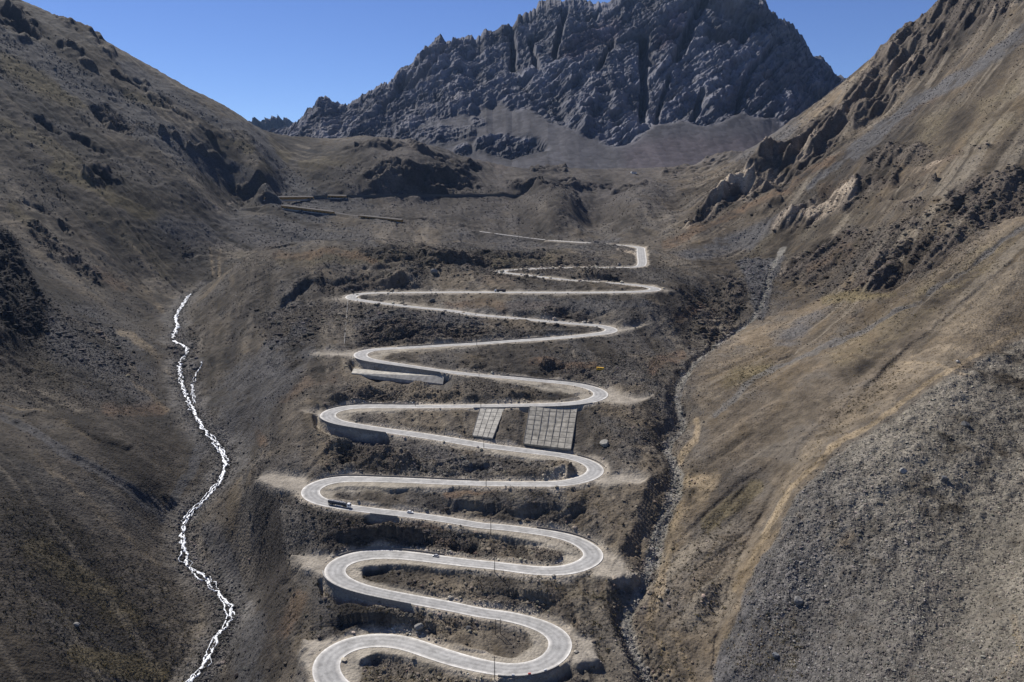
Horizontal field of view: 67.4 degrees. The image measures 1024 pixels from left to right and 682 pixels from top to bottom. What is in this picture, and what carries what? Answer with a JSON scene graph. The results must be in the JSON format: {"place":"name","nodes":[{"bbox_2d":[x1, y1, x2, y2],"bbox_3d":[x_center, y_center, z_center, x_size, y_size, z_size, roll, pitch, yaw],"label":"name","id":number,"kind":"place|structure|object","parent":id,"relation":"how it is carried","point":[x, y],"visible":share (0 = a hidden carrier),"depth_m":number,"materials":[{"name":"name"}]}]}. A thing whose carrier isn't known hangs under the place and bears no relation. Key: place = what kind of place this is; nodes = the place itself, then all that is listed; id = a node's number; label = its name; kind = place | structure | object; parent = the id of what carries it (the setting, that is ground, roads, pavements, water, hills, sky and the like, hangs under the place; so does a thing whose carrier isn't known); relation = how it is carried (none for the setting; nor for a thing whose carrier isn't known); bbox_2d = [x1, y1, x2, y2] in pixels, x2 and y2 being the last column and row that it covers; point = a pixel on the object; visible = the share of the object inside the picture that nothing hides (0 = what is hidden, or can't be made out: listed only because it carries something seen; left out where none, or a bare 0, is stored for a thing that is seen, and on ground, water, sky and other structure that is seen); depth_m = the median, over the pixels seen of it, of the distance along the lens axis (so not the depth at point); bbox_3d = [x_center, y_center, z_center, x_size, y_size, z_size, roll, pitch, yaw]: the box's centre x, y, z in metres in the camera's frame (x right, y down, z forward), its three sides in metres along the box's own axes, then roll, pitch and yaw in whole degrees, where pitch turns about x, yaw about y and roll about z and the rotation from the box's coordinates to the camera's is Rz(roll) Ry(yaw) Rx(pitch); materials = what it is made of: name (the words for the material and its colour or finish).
{"place":"outdoors","nodes":[
{"label":"outdoors","id":0,"kind":"place"},
{"bbox_2d":[0,0,357,681],"bbox_3d":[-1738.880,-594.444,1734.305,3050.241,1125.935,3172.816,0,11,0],"label":"hillside","id":1,"kind":"structure","parent":0,"point":[310,160],"depth_m":1123.11,"materials":[{"name":"brown soil"}]},
{"bbox_2d":[0,0,1023,681],"bbox_3d":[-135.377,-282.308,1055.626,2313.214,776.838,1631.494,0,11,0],"label":"scattered stones","id":2,"kind":"object","parent":1,"relation":"on","point":[750,270],"visible":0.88,"depth_m":936.38,"materials":[{"name":"stone"}]},
{"bbox_2d":[191,361,201,403],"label":"water","id":3,"kind":"structure","parent":0,"point":[192,385],"depth_m":823.71,"materials":[{"name":"white liquid"}]},
{"bbox_2d":[171,294,234,681],"bbox_3d":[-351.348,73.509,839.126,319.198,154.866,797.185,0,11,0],"label":"water","id":4,"kind":"structure","parent":0,"point":[189,515],"depth_m":626.73,"materials":[{"name":"white liquid"}]},
{"bbox_2d":[249,114,301,129],"bbox_3d":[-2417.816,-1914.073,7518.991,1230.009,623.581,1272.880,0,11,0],"label":"mountain","id":5,"kind":"structure","parent":0,"point":[277,123],"depth_m":7694.63,"materials":[{"name":"grey stone"}]},
{"bbox_2d":[327,195,346,198],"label":"avalanche gallery","id":6,"kind":"object","parent":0,"point":[337,196],"visible":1,"depth_m":1716.96,"materials":[{"name":"grey concrete"}]},
{"bbox_2d":[162,135,677,320],"bbox_3d":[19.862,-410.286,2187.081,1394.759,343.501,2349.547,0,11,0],"label":"hills","id":7,"kind":"structure","parent":0,"point":[595,190],"depth_m":1580.10,"materials":[{"name":"brown soil"}]},
{"bbox_2d":[263,196,313,200],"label":"avalanche gallery","id":8,"kind":"object","parent":7,"relation":"on","point":[293,198],"visible":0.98,"depth_m":1681.61,"materials":[{"name":"grey concrete"}]},
{"bbox_2d":[281,205,334,214],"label":"avalanche gallery","id":9,"kind":"object","parent":7,"relation":"on","point":[297,208],"visible":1,"depth_m":1597.71,"materials":[{"name":"grey concrete"}]},
{"bbox_2d":[359,215,402,222],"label":"avalanche gallery","id":10,"kind":"object","parent":7,"relation":"on","point":[397,220],"visible":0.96,"depth_m":1543.27,"materials":[{"name":"grey concrete"}]},
{"bbox_2d":[313,194,523,197],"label":"bench wall","id":11,"kind":"structure","parent":7,"relation":"on","point":[406,195],"depth_m":1764.60,"materials":[{"name":"stone"}]},
{"bbox_2d":[0,2,1023,390],"bbox_3d":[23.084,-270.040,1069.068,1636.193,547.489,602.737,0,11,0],"label":"scattered rocks","id":12,"kind":"object","parent":7,"relation":"on","point":[560,260],"visible":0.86,"depth_m":907.29,"materials":[{"name":"stone"}]},
{"bbox_2d":[156,263,778,681],"bbox_3d":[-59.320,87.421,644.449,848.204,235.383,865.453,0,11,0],"label":"ground","id":13,"kind":"structure","parent":0,"point":[282,477],"depth_m":594.85,"materials":[{"name":"brown soil"}]},
{"bbox_2d":[319,414,385,434],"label":"retaining wall","id":14,"kind":"structure","parent":13,"relation":"on","point":[360,430],"depth_m":627.87,"materials":[{"name":"concrete"}]},
{"bbox_2d":[322,570,410,605],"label":"retaining wall","id":15,"kind":"structure","parent":13,"relation":"on","point":[366,597],"depth_m":464.18,"materials":[{"name":"concrete"}]},
{"bbox_2d":[329,403,418,408],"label":"kerb wall","id":16,"kind":"structure","parent":13,"relation":"on","point":[374,403],"depth_m":680.34,"materials":[{"name":"grey concrete"}]},
{"bbox_2d":[370,513,397,520],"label":"retaining wall","id":17,"kind":"structure","parent":13,"relation":"on","point":[385,516],"depth_m":528.09,"materials":[{"name":"concrete"}]},
{"bbox_2d":[338,547,443,555],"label":"kerb wall","id":18,"kind":"structure","parent":13,"relation":"on","point":[391,548],"depth_m":513.68,"materials":[{"name":"grey concrete"}]},
{"bbox_2d":[351,368,443,384],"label":"stone slope panel","id":19,"kind":"structure","parent":13,"relation":"on","point":[400,377],"depth_m":720.01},
{"bbox_2d":[355,358,439,374],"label":"retaining wall","id":20,"kind":"structure","parent":13,"relation":"on","point":[404,367],"depth_m":728.49,"materials":[{"name":"concrete"}]},
{"bbox_2d":[327,474,477,480],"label":"kerb wall","id":21,"kind":"structure","parent":13,"relation":"on","point":[400,476],"depth_m":577.10,"materials":[{"name":"grey concrete"}]},
{"bbox_2d":[414,623,423,629],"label":"boulder","id":22,"kind":"object","parent":13,"relation":"on","point":[419,626],"visible":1,"depth_m":446.47,"materials":[{"name":"grey stone"}]},
{"bbox_2d":[431,269,437,273],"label":"boulder","id":23,"kind":"object","parent":13,"relation":"on","point":[433,271],"visible":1,"depth_m":1025.96,"materials":[{"name":"grey stone"}]},
{"bbox_2d":[85,235,785,681],"bbox_3d":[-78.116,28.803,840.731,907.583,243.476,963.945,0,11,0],"label":"gravel rubble","id":24,"kind":"object","parent":13,"relation":"on","point":[583,251],"visible":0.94,"depth_m":812.60,"materials":[{"name":"stone"}]},
{"bbox_2d":[186,240,727,681],"bbox_3d":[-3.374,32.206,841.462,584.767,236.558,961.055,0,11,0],"label":"scattered rocks","id":25,"kind":"object","parent":13,"relation":"on","point":[614,577],"visible":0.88,"depth_m":581.75,"materials":[{"name":"stone"}]},
{"bbox_2d":[166,258,778,681],"bbox_3d":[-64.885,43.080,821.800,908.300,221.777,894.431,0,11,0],"label":"river stones","id":26,"kind":"object","parent":13,"relation":"on","point":[236,620],"visible":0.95,"depth_m":570.44,"materials":[{"name":"grey stone"}]},
{"bbox_2d":[397,336,548,346],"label":"kerb wall","id":27,"kind":"structure","parent":13,"relation":"on","point":[471,342],"depth_m":798.39,"materials":[{"name":"grey concrete"}]},
{"bbox_2d":[472,408,503,438],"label":"stone slope panel","id":28,"kind":"structure","parent":13,"relation":"on","point":[487,422],"depth_m":629.92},
{"bbox_2d":[495,619,501,633],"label":"twin pole","id":29,"kind":"object","parent":13,"relation":"on","point":[500,620],"visible":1,"depth_m":438.37,"materials":[{"name":"brown wood"}]},
{"bbox_2d":[0,224,1015,681],"bbox_3d":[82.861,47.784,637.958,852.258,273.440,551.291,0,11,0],"label":"scrub","id":30,"kind":"object","parent":13,"relation":"on","point":[414,546],"visible":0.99,"depth_m":486.54,"materials":[{"name":"plant"}]},
{"bbox_2d":[0,174,1023,681],"bbox_3d":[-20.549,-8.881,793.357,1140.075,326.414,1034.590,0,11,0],"label":"scattered stones","id":31,"kind":"object","parent":13,"relation":"on","point":[818,628],"visible":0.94,"depth_m":516.76,"materials":[{"name":"grey stone"}]},
{"bbox_2d":[1,223,1023,681],"bbox_3d":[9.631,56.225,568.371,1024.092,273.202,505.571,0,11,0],"label":"dry grass","id":32,"kind":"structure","parent":13,"relation":"on","point":[717,477],"depth_m":548.46,"materials":[{"name":"plant"}]},
{"bbox_2d":[498,664,558,679],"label":"retaining wall","id":33,"kind":"structure","parent":13,"relation":"on","point":[547,672],"depth_m":401.87,"materials":[{"name":"concrete"}]},
{"bbox_2d":[473,402,592,408],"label":"retaining wall","id":34,"kind":"structure","parent":13,"relation":"on","point":[525,407],"depth_m":644.09,"materials":[{"name":"concrete"}]},
{"bbox_2d":[500,374,598,386],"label":"kerb wall","id":35,"kind":"structure","parent":13,"relation":"on","point":[549,379],"depth_m":709.33,"materials":[{"name":"grey concrete"}]},
{"bbox_2d":[523,406,577,449],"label":"stone slope panel","id":36,"kind":"structure","parent":13,"relation":"on","point":[549,428],"depth_m":620.31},
{"bbox_2d":[537,526,597,544],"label":"kerb wall","id":37,"kind":"structure","parent":13,"relation":"on","point":[568,532],"depth_m":516.41,"materials":[{"name":"grey concrete"}]},
{"bbox_2d":[577,454,603,466],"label":"kerb wall","id":38,"kind":"structure","parent":13,"relation":"on","point":[591,459],"depth_m":585.88,"materials":[{"name":"grey concrete"}]},
{"bbox_2d":[600,439,608,446],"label":"boulder","id":39,"kind":"object","parent":13,"relation":"on","point":[604,443],"visible":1,"depth_m":594.95,"materials":[{"name":"grey stone"}]},
{"bbox_2d":[22,0,936,122],"label":"sky","id":40,"kind":"structure","parent":0,"point":[259,59],"materials":[{"name":"blue"}]},
{"bbox_2d":[301,240,660,681],"bbox_3d":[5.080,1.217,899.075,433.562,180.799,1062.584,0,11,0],"label":"road","id":41,"kind":"structure","parent":0,"point":[326,665],"depth_m":503.75,"materials":[{"name":"grey asphalt"}]},
{"bbox_2d":[328,499,350,508],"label":"tanker truck","id":42,"kind":"object","parent":41,"relation":"on","point":[340,503],"visible":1,"depth_m":537.32,"materials":[{"name":"white paint"}]},
{"bbox_2d":[494,289,505,291],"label":"freight truck","id":43,"kind":"object","parent":41,"relation":"on","point":[498,290],"visible":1,"depth_m":951.36,"materials":[{"name":"white paint"}]},
{"bbox_2d":[480,231,543,239],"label":"road","id":44,"kind":"structure","parent":0,"point":[511,235],"depth_m":1467.31,"materials":[{"name":"grey asphalt"}]},
{"bbox_2d":[251,0,845,169],"bbox_3d":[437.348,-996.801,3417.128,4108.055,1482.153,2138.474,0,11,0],"label":"mountain","id":45,"kind":"structure","parent":0,"point":[585,84],"depth_m":3227.09,"materials":[{"name":"grey stone"}]},
{"bbox_2d":[644,0,1023,681],"bbox_3d":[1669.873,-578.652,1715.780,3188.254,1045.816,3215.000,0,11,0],"label":"hillside","id":46,"kind":"structure","parent":0,"point":[794,396],"depth_m":619.77,"materials":[{"name":"brown soil"}]},
{"bbox_2d":[772,652,778,657],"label":"boulder","id":47,"kind":"object","parent":46,"relation":"on","point":[775,654],"visible":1,"depth_m":397.87,"materials":[{"name":"grey stone"}]},
{"bbox_2d":[794,596,803,604],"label":"boulder","id":48,"kind":"object","parent":46,"relation":"on","point":[798,600],"visible":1,"depth_m":412.54,"materials":[{"name":"grey stone"}]},
{"bbox_2d":[629,341,1023,681],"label":"scattered stones","id":49,"kind":"object","parent":46,"relation":"on","point":[945,604],"visible":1,"depth_m":411.54,"materials":[{"name":"grey stone"}]},
{"bbox_2d":[899,468,906,473],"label":"boulder","id":50,"kind":"object","parent":46,"relation":"on","point":[902,470],"visible":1,"depth_m":458.42,"materials":[{"name":"grey stone"}]},
{"bbox_2d":[961,421,969,426],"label":"boulder","id":51,"kind":"object","parent":46,"relation":"on","point":[965,423],"visible":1,"depth_m":492.89,"materials":[{"name":"grey stone"}]}
]}

